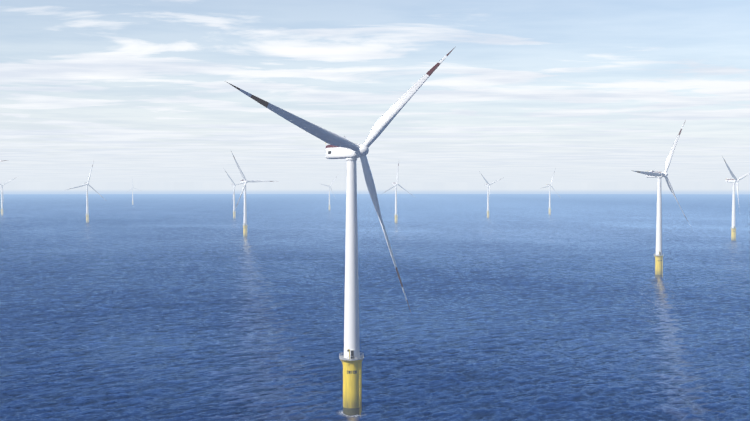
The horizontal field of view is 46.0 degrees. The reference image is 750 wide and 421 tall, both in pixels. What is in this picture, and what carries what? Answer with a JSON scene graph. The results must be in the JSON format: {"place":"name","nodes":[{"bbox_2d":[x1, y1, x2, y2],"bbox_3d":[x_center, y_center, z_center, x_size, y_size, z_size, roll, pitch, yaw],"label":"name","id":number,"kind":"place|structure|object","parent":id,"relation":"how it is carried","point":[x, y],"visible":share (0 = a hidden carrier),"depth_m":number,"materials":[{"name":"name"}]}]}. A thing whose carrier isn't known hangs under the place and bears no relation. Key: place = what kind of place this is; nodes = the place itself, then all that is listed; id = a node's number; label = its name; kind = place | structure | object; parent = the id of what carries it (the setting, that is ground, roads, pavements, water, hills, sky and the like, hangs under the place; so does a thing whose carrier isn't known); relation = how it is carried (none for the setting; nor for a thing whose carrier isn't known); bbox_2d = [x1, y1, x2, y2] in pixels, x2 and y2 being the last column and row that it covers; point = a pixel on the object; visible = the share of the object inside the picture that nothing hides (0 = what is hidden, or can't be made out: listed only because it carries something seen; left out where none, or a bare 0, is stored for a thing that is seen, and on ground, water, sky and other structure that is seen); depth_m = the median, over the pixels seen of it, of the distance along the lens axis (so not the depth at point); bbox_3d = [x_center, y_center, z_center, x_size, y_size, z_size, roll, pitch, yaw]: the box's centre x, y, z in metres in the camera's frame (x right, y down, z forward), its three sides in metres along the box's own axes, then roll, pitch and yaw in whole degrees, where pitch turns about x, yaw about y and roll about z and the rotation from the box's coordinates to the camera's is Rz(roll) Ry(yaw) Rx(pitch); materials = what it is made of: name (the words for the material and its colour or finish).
{"place":"outdoors","nodes":[
{"label":"outdoors","id":0,"kind":"place"},
{"bbox_2d":[0,194,749,420],"bbox_3d":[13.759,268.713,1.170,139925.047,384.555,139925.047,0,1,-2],"label":"sea water","id":1,"kind":"structure","parent":0,"point":[200,307],"depth_m":568.30,"materials":[{"name":"blue liquid"}]},
{"bbox_2d":[0,177,16,214],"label":"wind turbine","id":2,"kind":"object","parent":1,"relation":"on","point":[2,197],"visible":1,"depth_m":2641.36,"materials":[{"name":"white paint"}]},
{"bbox_2d":[67,162,102,222],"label":"wind turbine","id":3,"kind":"object","parent":1,"relation":"on","point":[87,211],"visible":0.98,"depth_m":2036.82,"materials":[{"name":"white paint"}]},
{"bbox_2d":[129,181,137,204],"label":"wind turbine","id":4,"kind":"object","parent":1,"relation":"on","point":[132,192],"visible":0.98,"depth_m":4581.26,"materials":[{"name":"white paint"}]},
{"bbox_2d":[224,169,242,218],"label":"wind turbine","id":5,"kind":"object","parent":1,"relation":"on","point":[233,199],"visible":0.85,"depth_m":2336.62,"materials":[{"name":"white paint"}]},
{"bbox_2d":[231,151,275,236],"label":"wind turbine","id":6,"kind":"object","parent":1,"relation":"on","point":[245,224],"visible":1,"depth_m":1422.17,"materials":[{"name":"white paint"}]},
{"bbox_2d":[322,175,337,209],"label":"wind turbine","id":7,"kind":"object","parent":1,"relation":"on","point":[329,191],"visible":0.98,"depth_m":3262.48,"materials":[{"name":"white paint"}]},
{"bbox_2d":[227,48,453,415],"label":"wind turbine","id":8,"kind":"object","parent":1,"relation":"on","point":[350,152],"visible":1,"depth_m":298.81,"materials":[{"name":"white paint"}]},
{"bbox_2d":[384,163,415,222],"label":"wind turbine","id":9,"kind":"object","parent":1,"relation":"on","point":[395,214],"visible":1,"depth_m":1998.92,"materials":[{"name":"white paint"}]},
{"bbox_2d":[479,171,499,217],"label":"wind turbine","id":10,"kind":"object","parent":1,"relation":"on","point":[488,188],"visible":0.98,"depth_m":2359.13,"materials":[{"name":"white paint"}]},
{"bbox_2d":[543,168,559,214],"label":"wind turbine","id":11,"kind":"object","parent":1,"relation":"on","point":[548,185],"visible":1,"depth_m":2696.68,"materials":[{"name":"white paint"}]},
{"bbox_2d":[634,120,689,276],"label":"wind turbine","id":12,"kind":"object","parent":1,"relation":"on","point":[658,255],"visible":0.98,"depth_m":768.76,"materials":[{"name":"white paint"}]},
{"bbox_2d":[722,156,749,240],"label":"wind turbine","id":13,"kind":"object","parent":1,"relation":"on","point":[733,227],"visible":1,"depth_m":1311.19,"materials":[{"name":"white paint"}]},
{"bbox_2d":[0,0,749,193],"label":"sky","id":14,"kind":"structure","parent":0,"point":[598,93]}
]}

